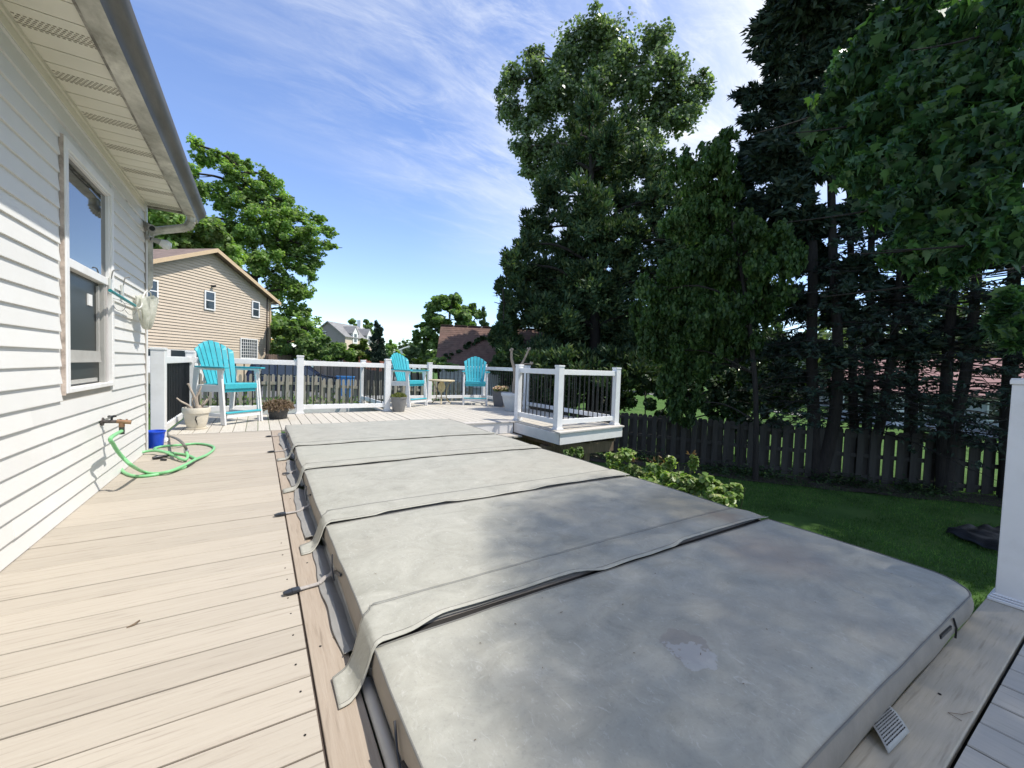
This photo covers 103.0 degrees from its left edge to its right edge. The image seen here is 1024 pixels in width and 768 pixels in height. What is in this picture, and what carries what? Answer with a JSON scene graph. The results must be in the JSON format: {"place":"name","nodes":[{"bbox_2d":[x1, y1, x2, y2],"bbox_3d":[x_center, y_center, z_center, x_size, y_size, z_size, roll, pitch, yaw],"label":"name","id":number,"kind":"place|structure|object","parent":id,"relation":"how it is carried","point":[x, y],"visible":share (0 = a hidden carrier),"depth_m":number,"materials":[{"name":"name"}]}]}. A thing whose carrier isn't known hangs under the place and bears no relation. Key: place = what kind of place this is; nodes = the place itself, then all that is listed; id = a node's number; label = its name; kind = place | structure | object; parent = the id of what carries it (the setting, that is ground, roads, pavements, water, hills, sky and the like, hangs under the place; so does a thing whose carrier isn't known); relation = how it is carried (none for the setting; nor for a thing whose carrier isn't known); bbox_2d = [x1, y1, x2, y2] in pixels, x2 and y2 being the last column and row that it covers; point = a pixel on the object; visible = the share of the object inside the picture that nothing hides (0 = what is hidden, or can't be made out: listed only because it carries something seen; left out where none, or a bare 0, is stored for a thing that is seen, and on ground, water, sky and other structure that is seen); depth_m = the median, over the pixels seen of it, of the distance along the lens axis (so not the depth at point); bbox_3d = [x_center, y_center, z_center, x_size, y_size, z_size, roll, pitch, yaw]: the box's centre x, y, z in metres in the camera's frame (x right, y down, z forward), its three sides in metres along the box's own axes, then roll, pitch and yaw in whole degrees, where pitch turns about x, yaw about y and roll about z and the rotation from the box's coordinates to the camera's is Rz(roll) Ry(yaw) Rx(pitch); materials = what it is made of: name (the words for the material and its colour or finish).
{"place":"outdoors","nodes":[
{"label":"outdoors","id":0,"kind":"place"},
{"bbox_2d":[201,390,357,400],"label":"driveway","id":1,"kind":"structure","parent":0,"point":[271,394],"depth_m":17.72,"materials":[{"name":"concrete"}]},
{"bbox_2d":[245,364,336,392],"bbox_3d":[-10.861,-0.275,20.811,4.620,1.700,2.180,1,3,-27],"label":"parked car","id":2,"kind":"object","parent":1,"relation":"on","point":[281,370],"visible":0.22,"depth_m":19.75,"materials":[{"name":"blue paint"}]},
{"bbox_2d":[336,376,354,396],"bbox_3d":[-8.532,0.124,20.856,0.860,1.055,0.860,0,3,-32],"label":"storage tub","id":3,"kind":"object","parent":1,"relation":"on","point":[348,377],"visible":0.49,"depth_m":20.51,"materials":[{"name":"blue plastic"}]},
{"bbox_2d":[148,368,1001,644],"bbox_3d":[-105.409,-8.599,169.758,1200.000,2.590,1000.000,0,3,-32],"label":"ground","id":4,"kind":"structure","parent":0,"point":[803,520],"depth_m":6.91,"materials":[{"name":"green plant"}]},
{"bbox_2d":[0,0,205,570],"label":"white house","id":5,"kind":"structure","parent":4,"relation":"on","point":[94,165],"depth_m":2.36,"materials":[{"name":"white plastic"}]},
{"bbox_2d":[64,135,114,393],"bbox_3d":[-2.921,-0.722,2.795,0.078,1.515,0.945,0,3,-32],"label":"window","id":6,"kind":"structure","parent":5,"relation":"in","point":[88,199],"depth_m":2.82,"materials":[{"name":"white glass"}]},
{"bbox_2d":[100,415,131,426],"bbox_3d":[-2.971,0.279,3.064,0.168,0.090,0.065,0,3,-32],"label":"outdoor tap","id":7,"kind":"object","parent":5,"relation":"attached to","point":[121,422],"visible":1,"depth_m":3.05,"materials":[{"name":"metal"}]},
{"bbox_2d":[108,269,125,310],"bbox_3d":[-3.073,-0.730,3.170,0.088,0.318,0.072,0,3,-32],"label":"wall hook","id":8,"kind":"object","parent":5,"relation":"attached to","point":[109,283],"depth_m":3.14,"materials":[{"name":"grey metal"}]},
{"bbox_2d":[120,277,135,314],"bbox_3d":[-3.247,-0.747,3.450,0.088,0.318,0.072,0,3,-32],"label":"wall hook","id":9,"kind":"object","parent":5,"relation":"attached to","point":[122,290],"depth_m":3.42,"materials":[{"name":"grey metal"}]},
{"bbox_2d":[108,289,158,329],"bbox_3d":[-3.232,-0.678,3.497,0.162,0.371,1.210,0,3,-32],"label":"wall net","id":10,"kind":"object","parent":9,"relation":"hanging from","point":[145,306],"depth_m":3.78,"materials":[{"name":"white fabric"}]},
{"bbox_2d":[143,221,155,231],"bbox_3d":[-3.644,-1.575,4.087,0.139,0.110,0.087,3,2,15],"label":"security camera","id":11,"kind":"object","parent":5,"relation":"attached to","point":[149,227],"visible":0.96,"depth_m":4.06,"materials":[{"name":"grey plastic"}]},
{"bbox_2d":[146,234,171,249],"bbox_3d":[-3.657,-1.458,4.217,0.098,0.109,0.217,4,3,36],"label":"flood light","id":12,"kind":"object","parent":5,"relation":"attached to","point":[165,244],"visible":1,"depth_m":4.22,"materials":[{"name":"grey plastic"}]},
{"bbox_2d":[148,208,248,268],"bbox_3d":[-20.719,-6.033,26.475,6.106,11.485,3.547,0,3,-32],"label":"bushy tree","id":13,"kind":"object","parent":4,"relation":"on","point":[209,233],"visible":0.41,"depth_m":26.09,"materials":[{"name":"green plant"}]},
{"bbox_2d":[148,248,280,384],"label":"tan house","id":14,"kind":"structure","parent":4,"relation":"on","point":[217,295],"depth_m":22.17,"materials":[{"name":"beige plastic"}]},
{"bbox_2d":[148,280,158,302],"bbox_3d":[-17.006,-4.396,19.041,0.050,1.064,0.950,2,2,8],"label":"window","id":15,"kind":"structure","parent":14,"relation":"in","point":[154,291],"depth_m":19.39,"materials":[{"name":"grey plastic"}]},
{"bbox_2d":[171,350,184,356],"bbox_3d":[-16.873,-1.553,20.821,0.010,0.314,1.120,2,2,8],"label":"garage window","id":16,"kind":"structure","parent":14,"relation":"in","point":[178,353],"depth_m":20.64,"materials":[{"name":"grey"}]},
{"bbox_2d":[204,290,215,310],"bbox_3d":[-16.533,-4.564,22.308,0.050,1.034,0.660,2,2,8],"label":"window","id":17,"kind":"structure","parent":14,"relation":"in","point":[209,296],"depth_m":22.29,"materials":[{"name":"grey"}]},
{"bbox_2d":[240,338,257,358],"bbox_3d":[-16.221,-2.175,25.155,0.050,1.254,1.360,2,2,8],"label":"window","id":18,"kind":"structure","parent":14,"relation":"in","point":[248,347],"depth_m":25.12,"materials":[{"name":"grey"}]},
{"bbox_2d":[251,300,259,317],"bbox_3d":[-16.066,-4.684,25.554,0.050,1.001,0.620,2,2,8],"label":"window","id":19,"kind":"structure","parent":14,"relation":"in","point":[255,305],"depth_m":25.56,"materials":[{"name":"grey plastic"}]},
{"bbox_2d":[148,373,321,409],"bbox_3d":[-8.295,0.364,10.666,6.028,1.309,0.096,0,3,-32],"label":"picket fence","id":20,"kind":"object","parent":4,"relation":"on","point":[264,383],"visible":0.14,"depth_m":11.58,"materials":[{"name":"brown wood"}]},
{"bbox_2d":[148,391,371,414],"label":"weeds","id":21,"kind":"object","parent":4,"relation":"on","point":[270,399],"visible":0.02,"depth_m":11.59,"materials":[{"name":"green plant"}]},
{"bbox_2d":[185,132,341,342],"bbox_3d":[-20.286,-9.676,33.645,11.147,18.310,5.403,0,3,-44],"label":"tall leafy tree","id":22,"kind":"object","parent":4,"relation":"on","point":[275,216],"visible":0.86,"depth_m":33.13,"materials":[{"name":"green plant"}]},
{"bbox_2d":[266,354,291,359],"bbox_3d":[-15.094,-0.883,26.483,0.169,2.083,1.741,3,3,27],"label":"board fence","id":23,"kind":"object","parent":4,"relation":"on","point":[276,357],"visible":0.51,"depth_m":26.27,"materials":[{"name":"wood"}]},
{"bbox_2d":[269,314,331,360],"bbox_3d":[-14.364,-2.328,27.534,3.497,4.696,3.775,3,3,33],"label":"leafy tree","id":24,"kind":"object","parent":4,"relation":"on","point":[284,332],"visible":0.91,"depth_m":26.88,"materials":[{"name":"green plant"}]},
{"bbox_2d":[294,320,383,370],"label":"grey house","id":25,"kind":"structure","parent":4,"relation":"on","point":[345,333],"depth_m":66.84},
{"bbox_2d":[322,341,356,361],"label":"leafy bush","id":26,"kind":"object","parent":4,"relation":"on","point":[339,351],"visible":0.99,"depth_m":27.39,"materials":[{"name":"green plant"}]},
{"bbox_2d":[348,338,371,362],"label":"lime bush","id":27,"kind":"object","parent":4,"relation":"on","point":[361,347],"visible":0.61,"depth_m":31.54,"materials":[{"name":"green plant"}]},
{"bbox_2d":[347,318,374,334],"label":"round tree","id":28,"kind":"object","parent":4,"relation":"on","point":[368,324],"visible":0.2,"depth_m":83.60,"materials":[{"name":"green plant"}]},
{"bbox_2d":[314,359,426,395],"bbox_3d":[-8.945,-0.149,25.884,6.879,2.633,0.166,1,2,-11],"label":"board fence","id":29,"kind":"object","parent":4,"relation":"on","point":[337,371],"visible":0.19,"depth_m":25.54,"materials":[{"name":"wood"}]},
{"bbox_2d":[364,319,388,362],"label":"cypress tree","id":30,"kind":"object","parent":4,"relation":"on","point":[377,351],"visible":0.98,"depth_m":30.23,"materials":[{"name":"green plant"}]},
{"bbox_2d":[384,339,404,368],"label":"tree","id":31,"kind":"object","parent":4,"relation":"on","point":[390,345],"visible":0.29,"depth_m":42.66,"materials":[{"name":"green plant"}]},
{"bbox_2d":[321,378,472,403],"bbox_3d":[-3.616,0.820,13.598,5.034,1.941,0.096,0,3,-32],"label":"picket fence","id":32,"kind":"object","parent":4,"relation":"on","point":[416,390],"visible":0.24,"depth_m":12.78,"materials":[{"name":"grey wood"}]},
{"bbox_2d":[385,337,424,368],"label":"woods","id":33,"kind":"object","parent":4,"relation":"on","point":[404,344],"visible":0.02,"depth_m":129.39,"materials":[{"name":"green plant"}]},
{"bbox_2d":[402,346,430,394],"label":"leafy bush","id":34,"kind":"object","parent":4,"relation":"on","point":[411,352],"visible":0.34,"depth_m":23.04,"materials":[{"name":"green plant"}]},
{"bbox_2d":[411,357,426,394],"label":"lime bush","id":35,"kind":"object","parent":4,"relation":"on","point":[419,361],"visible":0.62,"depth_m":15.46,"materials":[{"name":"green plant"}]},
{"bbox_2d":[410,292,472,358],"bbox_3d":[-5.109,-2.862,29.646,4.354,7.634,2.904,2,2,-8],"label":"wide tree","id":36,"kind":"object","parent":4,"relation":"on","point":[450,304],"visible":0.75,"depth_m":28.93,"materials":[{"name":"green plant"}]},
{"bbox_2d":[425,356,459,400],"bbox_3d":[-2.561,0.218,14.998,1.386,2.482,1.113,2,2,-9],"label":"leafy bush","id":37,"kind":"object","parent":4,"relation":"on","point":[442,360],"visible":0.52,"depth_m":14.79,"materials":[{"name":"green plant"}]},
{"bbox_2d":[454,303,486,325],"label":"leafy tree","id":38,"kind":"object","parent":4,"relation":"on","point":[471,308],"visible":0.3,"depth_m":41.11,"materials":[{"name":"green plant"}]},
{"bbox_2d":[478,306,489,326],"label":"spruce tree","id":39,"kind":"object","parent":4,"relation":"on","point":[482,322],"visible":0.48,"depth_m":39.50,"materials":[{"name":"green plant"}]},
{"bbox_2d":[436,324,564,401],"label":"brown roof cottage","id":40,"kind":"structure","parent":4,"relation":"on","point":[459,344],"depth_m":17.16,"materials":[{"name":"red"}]},
{"bbox_2d":[486,250,519,386],"bbox_3d":[-0.267,-1.593,14.839,1.261,6.582,1.130,0,3,-32],"label":"evergreen","id":41,"kind":"object","parent":4,"relation":"on","point":[498,339],"visible":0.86,"depth_m":14.72,"materials":[{"name":"green plant"}]},
{"bbox_2d":[0,401,1023,767],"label":"wooden deck","id":42,"kind":"structure","parent":4,"relation":"on","point":[224,653],"depth_m":1.46,"materials":[{"name":"beige wood"}]},
{"bbox_2d":[148,429,165,448],"bbox_3d":[-3.905,0.601,4.442,0.210,0.184,0.195,0,3,-32],"label":"bucket","id":43,"kind":"object","parent":42,"relation":"on","point":[156,437],"visible":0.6,"depth_m":4.41,"materials":[{"name":"blue plastic"}]},
{"bbox_2d":[149,347,168,441],"bbox_3d":[-4.102,0.126,4.733,0.168,1.098,0.168,0,3,-32],"label":"railing post","id":44,"kind":"object","parent":42,"relation":"on","point":[158,387],"visible":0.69,"depth_m":4.68,"materials":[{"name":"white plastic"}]},
{"bbox_2d":[167,356,191,429],"bbox_3d":[-4.738,0.070,5.767,0.076,0.931,2.316,1,3,-32],"label":"deck railing","id":45,"kind":"object","parent":44,"relation":"attached to","point":[178,374],"visible":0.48,"depth_m":5.75,"materials":[{"name":"white plastic"}]},
{"bbox_2d":[108,427,214,477],"bbox_3d":[-3.184,0.518,3.757,0.645,0.458,1.983,0,3,-32],"label":"garden hose","id":46,"kind":"object","parent":42,"relation":"on","point":[155,449],"visible":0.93,"depth_m":3.49,"materials":[{"name":"green rubber"}]},
{"bbox_2d":[185,351,194,405],"bbox_3d":[-5.373,0.000,6.800,0.152,1.098,0.152,0,3,-32],"label":"railing post","id":47,"kind":"object","parent":42,"relation":"on","point":[190,354],"visible":0.39,"depth_m":6.76,"materials":[{"name":"white plastic"}]},
{"bbox_2d":[194,357,296,411],"bbox_3d":[-4.679,0.014,7.232,1.521,0.931,0.076,0,3,-32],"label":"deck railing","id":48,"kind":"object","parent":47,"relation":"attached to","point":[261,362],"visible":0.69,"depth_m":7.27,"materials":[{"name":"white plastic"}]},
{"bbox_2d":[176,383,210,429],"bbox_3d":[-4.397,0.309,5.680,0.326,0.636,0.326,2,2,-2],"label":"potted plant","id":49,"kind":"object","parent":42,"relation":"on","point":[196,415],"visible":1,"depth_m":5.61,"materials":[{"name":"ceramic"}]},
{"bbox_2d":[191,340,264,425],"bbox_3d":[-4.482,-0.043,6.420,0.767,1.274,0.720,3,2,18],"label":"bar chair","id":50,"kind":"object","parent":42,"relation":"on","point":[212,360],"visible":0.98,"depth_m":6.38,"materials":[{"name":"teal plastic"}]},
{"bbox_2d":[262,398,295,418],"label":"potted plant","id":51,"kind":"object","parent":42,"relation":"on","point":[279,408],"visible":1,"depth_m":6.83,"materials":[{"name":"brown plant"}]},
{"bbox_2d":[295,355,304,413],"bbox_3d":[-3.985,0.012,7.663,0.152,1.098,0.152,0,3,-32],"label":"railing post","id":52,"kind":"object","parent":42,"relation":"on","point":[300,385],"visible":1,"depth_m":7.62,"materials":[{"name":"white plastic"}]},
{"bbox_2d":[303,360,385,409],"bbox_3d":[-3.304,0.024,8.121,1.527,0.931,0.076,0,3,-34],"label":"deck railing","id":53,"kind":"object","parent":52,"relation":"attached to","point":[340,365],"visible":0.97,"depth_m":8.07,"materials":[{"name":"white plastic"}]},
{"bbox_2d":[359,360,365,402],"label":"railing post","id":54,"kind":"object","parent":42,"relation":"on","point":[361,381],"visible":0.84,"depth_m":10.18,"materials":[{"name":"white plastic"}]},
{"bbox_2d":[382,359,391,410],"bbox_3d":[-2.623,0.021,8.579,0.152,1.098,0.152,0,3,-32],"label":"railing post","id":55,"kind":"object","parent":42,"relation":"on","point":[387,381],"visible":1,"depth_m":8.53,"materials":[{"name":"white plastic"}]},
{"bbox_2d":[362,362,383,402],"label":"deck railing","id":56,"kind":"object","parent":55,"relation":"attached to","point":[367,398],"visible":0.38,"depth_m":9.41,"materials":[{"name":"black plastic"}]},
{"bbox_2d":[390,392,406,411],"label":"potted plant","id":57,"kind":"object","parent":42,"relation":"on","point":[398,400],"visible":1,"depth_m":8.45,"materials":[{"name":"green plant"}]},
{"bbox_2d":[390,353,428,406],"bbox_3d":[-2.526,-0.116,9.871,0.767,1.274,0.720,3,3,27],"label":"bar chair","id":58,"kind":"object","parent":42,"relation":"on","point":[400,367],"visible":0.92,"depth_m":9.82,"materials":[{"name":"teal plastic"}]},
{"bbox_2d":[427,362,432,401],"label":"railing post","id":59,"kind":"object","parent":42,"relation":"on","point":[429,383],"visible":0.88,"depth_m":11.11,"materials":[{"name":"white plastic"}]},
{"bbox_2d":[367,364,427,398],"bbox_3d":[-3.002,-0.069,10.696,1.636,0.931,0.076,0,3,-32],"label":"deck railing","id":60,"kind":"object","parent":59,"relation":"attached to","point":[416,367],"visible":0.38,"depth_m":10.88,"materials":[{"name":"white plastic"}]},
{"bbox_2d":[428,379,454,404],"bbox_3d":[-1.831,0.203,10.579,0.680,0.624,0.680,0,3,-32],"label":"bistro table","id":61,"kind":"object","parent":42,"relation":"on","point":[441,386],"visible":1,"depth_m":10.47,"materials":[{"name":"wood"}]},
{"bbox_2d":[462,356,489,405],"bbox_3d":[-0.979,-0.102,10.833,0.720,1.274,0.767,2,2,-7],"label":"bar chair","id":62,"kind":"object","parent":42,"relation":"on","point":[478,380],"visible":1,"depth_m":11.00,"materials":[{"name":"teal plastic"}]},
{"bbox_2d":[481,365,486,397],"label":"railing post","id":63,"kind":"object","parent":42,"relation":"on","point":[483,391],"visible":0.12,"depth_m":12.00,"materials":[{"name":"white plastic"}]},
{"bbox_2d":[432,365,482,397],"bbox_3d":[-1.541,-0.056,11.604,1.576,0.931,0.076,0,3,-32],"label":"deck railing","id":64,"kind":"object","parent":63,"relation":"attached to","point":[442,367],"visible":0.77,"depth_m":11.53,"materials":[{"name":"white plastic"}]},
{"bbox_2d":[492,385,509,406],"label":"potted plant","id":65,"kind":"object","parent":42,"relation":"on","point":[497,397],"visible":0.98,"depth_m":10.31,"materials":[{"name":"grey plant"}]},
{"bbox_2d":[501,347,532,410],"bbox_3d":[0.079,-0.122,9.494,0.664,1.490,0.550,0,3,-32],"label":"potted plant","id":66,"kind":"object","parent":42,"relation":"on","point":[508,398],"visible":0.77,"depth_m":9.41,"materials":[{"name":"grey plant"}]},
{"bbox_2d":[512,364,523,420],"bbox_3d":[0.130,0.160,7.775,0.152,1.068,0.152,0,3,-32],"label":"railing post","id":67,"kind":"object","parent":42,"relation":"on","point":[518,391],"visible":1,"depth_m":7.73,"materials":[{"name":"white plastic"}]},
{"bbox_2d":[518,368,554,423],"bbox_3d":[0.452,0.184,7.257,0.076,0.931,1.106,0,3,-32],"label":"deck railing","id":68,"kind":"object","parent":67,"relation":"attached to","point":[532,415],"visible":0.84,"depth_m":7.25,"materials":[{"name":"white plastic"}]},
{"bbox_2d":[522,365,530,408],"bbox_3d":[0.363,0.074,10.130,0.152,1.068,0.152,0,3,-32],"label":"railing post","id":69,"kind":"object","parent":42,"relation":"on","point":[527,389],"visible":0.74,"depth_m":10.09,"materials":[{"name":"white plastic"}]},
{"bbox_2d":[484,367,522,404],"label":"deck railing","id":70,"kind":"object","parent":69,"relation":"attached to","point":[500,369],"visible":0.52,"depth_m":11.24,"materials":[{"name":"white plastic"}]},
{"bbox_2d":[526,373,611,416],"bbox_3d":[1.148,0.143,8.866,0.076,0.931,2.866,0,3,-32],"label":"deck railing","id":71,"kind":"object","parent":69,"relation":"attached to","point":[570,410],"visible":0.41,"depth_m":8.55,"materials":[{"name":"black plastic"}]},
{"bbox_2d":[551,365,564,429],"bbox_3d":[0.773,0.223,6.740,0.152,1.068,0.152,0,3,-32],"label":"railing post","id":72,"kind":"object","parent":42,"relation":"on","point":[558,398],"visible":1,"depth_m":6.70,"materials":[{"name":"white plastic"}]},
{"bbox_2d":[562,369,615,424],"bbox_3d":[1.353,0.217,7.170,1.331,0.931,0.076,0,3,-37],"label":"deck railing","id":73,"kind":"object","parent":72,"relation":"attached to","point":[594,373],"visible":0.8,"depth_m":7.15,"materials":[{"name":"white plastic"}]},
{"bbox_2d":[287,439,941,767],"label":"swim spa","id":74,"kind":"object","parent":42,"relation":"in","point":[381,730],"visible":0.15,"depth_m":1.17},
{"bbox_2d":[265,419,973,767],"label":"spa cover","id":75,"kind":"object","parent":74,"relation":"on","point":[418,521],"visible":1,"depth_m":1.50,"materials":[{"name":"leather"}]},
{"bbox_2d":[609,367,621,424],"bbox_3d":[1.933,0.227,7.602,0.152,1.068,0.152,0,3,-32],"label":"railing post","id":76,"kind":"object","parent":42,"relation":"on","point":[615,396],"visible":1,"depth_m":7.55,"materials":[{"name":"white plastic"}]},
{"bbox_2d":[987,378,1023,610],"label":"railing post","id":77,"kind":"object","parent":42,"relation":"on","point":[1008,590],"visible":1,"depth_m":1.84,"materials":[{"name":"white plastic"}]},
{"bbox_2d":[561,446,586,459],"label":"rose bush","id":78,"kind":"object","parent":4,"relation":"on","point":[578,452],"visible":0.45,"depth_m":6.66,"materials":[{"name":"green plant"}]},
{"bbox_2d":[493,66,698,416],"bbox_3d":[3.267,-5.088,16.121,7.609,14.305,7.177,0,3,-32],"label":"evergreen tree","id":79,"kind":"object","parent":4,"relation":"on","point":[576,299],"visible":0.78,"depth_m":15.31,"materials":[{"name":"green plant"}]},
{"bbox_2d":[493,0,717,401],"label":"broadleaf tree","id":80,"kind":"object","parent":4,"relation":"on","point":[559,82],"visible":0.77,"depth_m":22.89,"materials":[{"name":"green plant"}]},
{"bbox_2d":[503,405,740,468],"bbox_3d":[2.551,1.409,11.128,6.416,1.466,0.096,3,3,26],"label":"picket fence","id":81,"kind":"object","parent":4,"relation":"on","point":[708,442],"visible":0.43,"depth_m":10.33,"materials":[{"name":"brown wood"}]},
{"bbox_2d":[602,447,648,478],"bbox_3d":[1.614,1.497,5.771,0.573,1.190,1.235,2,2,-10],"label":"rose bush","id":82,"kind":"object","parent":4,"relation":"on","point":[626,454],"visible":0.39,"depth_m":5.76,"materials":[{"name":"green plant"}]},
{"bbox_2d":[638,450,700,496],"bbox_3d":[1.806,1.474,4.734,0.620,1.508,1.227,1,2,-22],"label":"rose bush","id":83,"kind":"object","parent":4,"relation":"on","point":[683,481],"visible":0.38,"depth_m":4.62,"materials":[{"name":"green plant"}]},
{"bbox_2d":[626,373,735,444],"bbox_3d":[5.194,0.824,12.682,3.350,2.317,1.215,3,3,27],"label":"shrub","id":84,"kind":"object","parent":4,"relation":"on","point":[713,386],"visible":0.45,"depth_m":12.54,"materials":[{"name":"green plant"}]},
{"bbox_2d":[695,472,745,508],"bbox_3d":[2.093,1.594,4.126,0.556,1.318,0.714,3,2,17],"label":"rose bush","id":85,"kind":"object","parent":4,"relation":"on","point":[718,491],"visible":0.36,"depth_m":4.06,"materials":[{"name":"green plant"}]},
{"bbox_2d":[668,234,797,438],"bbox_3d":[7.803,-2.463,15.429,4.948,9.632,4.241,2,2,-9],"label":"evergreen tree","id":86,"kind":"object","parent":4,"relation":"on","point":[717,369],"visible":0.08,"depth_m":15.03,"materials":[{"name":"green plant"}]},
{"bbox_2d":[716,364,806,455],"bbox_3d":[6.929,0.751,11.325,2.330,2.678,1.324,4,3,35],"label":"shrub","id":87,"kind":"object","parent":4,"relation":"on","point":[730,382],"visible":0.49,"depth_m":11.33,"materials":[{"name":"green plant"}]},
{"bbox_2d":[573,453,1002,506],"bbox_3d":[5.849,2.016,9.303,13.971,0.210,1.402,3,2,22],"label":"mulch bed","id":88,"kind":"object","parent":4,"relation":"on","point":[983,500],"visible":0.41,"depth_m":8.67,"materials":[{"name":"brown soil"}]},
{"bbox_2d":[628,125,809,480],"bbox_3d":[4.468,-1.715,9.256,3.558,7.988,1.644,3,2,18],"label":"weeping tree","id":89,"kind":"object","parent":88,"relation":"on","point":[723,265],"visible":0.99,"depth_m":9.08,"materials":[{"name":"green plant"}]},
{"bbox_2d":[589,448,999,509],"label":"undergrowth","id":90,"kind":"object","parent":88,"relation":"on","point":[858,481],"visible":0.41,"depth_m":8.88,"materials":[{"name":"green plant"}]},
{"bbox_2d":[721,0,1021,479],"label":"conifer","id":91,"kind":"object","parent":88,"relation":"on","point":[797,42],"visible":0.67,"depth_m":9.04,"materials":[{"name":"green plant"}]},
{"bbox_2d":[811,0,1023,494],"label":"conifer","id":92,"kind":"object","parent":88,"relation":"on","point":[945,469],"visible":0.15,"depth_m":8.15,"materials":[{"name":"green plant"}]},
{"bbox_2d":[859,180,1023,498],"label":"conifer","id":93,"kind":"object","parent":88,"relation":"on","point":[1004,414],"visible":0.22,"depth_m":8.10,"materials":[{"name":"green plant"}]},
{"bbox_2d":[626,271,1002,399],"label":"treeline","id":94,"kind":"object","parent":4,"relation":"on","point":[823,333],"visible":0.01,"depth_m":41.50,"materials":[{"name":"green plant"}]},
{"bbox_2d":[738,422,997,494],"bbox_3d":[9.037,1.759,8.540,7.606,1.417,0.096,3,2,18],"label":"picket fence","id":95,"kind":"object","parent":4,"relation":"on","point":[874,456],"visible":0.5,"depth_m":8.93,"materials":[{"name":"brown wood"}]},
{"bbox_2d":[748,0,1008,483],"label":"conifer","id":96,"kind":"object","parent":4,"relation":"on","point":[847,226],"visible":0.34,"depth_m":8.69,"materials":[{"name":"green plant"}]},
{"bbox_2d":[750,0,1023,358],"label":"maple tree","id":97,"kind":"object","parent":4,"relation":"on","point":[946,164],"visible":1,"depth_m":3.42,"materials":[{"name":"green plant"}]},
{"bbox_2d":[792,0,1019,478],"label":"conifer","id":98,"kind":"object","parent":4,"relation":"on","point":[900,340],"visible":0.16,"depth_m":8.48,"materials":[{"name":"green plant"}]},
{"bbox_2d":[819,358,1023,436],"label":"ranch house","id":99,"kind":"structure","parent":4,"relation":"on","point":[987,408],"depth_m":24.33,"materials":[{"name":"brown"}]},
{"bbox_2d":[986,400,999,420],"bbox_3d":[26.994,1.502,22.524,0.050,1.200,1.000,1,2,-23],"label":"window","id":100,"kind":"structure","parent":99,"relation":"in","point":[989,407],"depth_m":22.82,"materials":[{"name":"grey glass"}]},
{"bbox_2d":[946,524,999,550],"bbox_3d":[7.050,2.207,6.074,1.793,0.140,0.625,0,3,-32],"label":"tarp","id":101,"kind":"object","parent":4,"relation":"on","point":[985,536],"visible":0.81,"depth_m":5.98,"materials":[{"name":"black plastic"}]},
{"bbox_2d":[130,0,1023,362],"label":"sky","id":102,"kind":"structure","parent":0,"point":[377,117],"materials":[{"name":"blue"}]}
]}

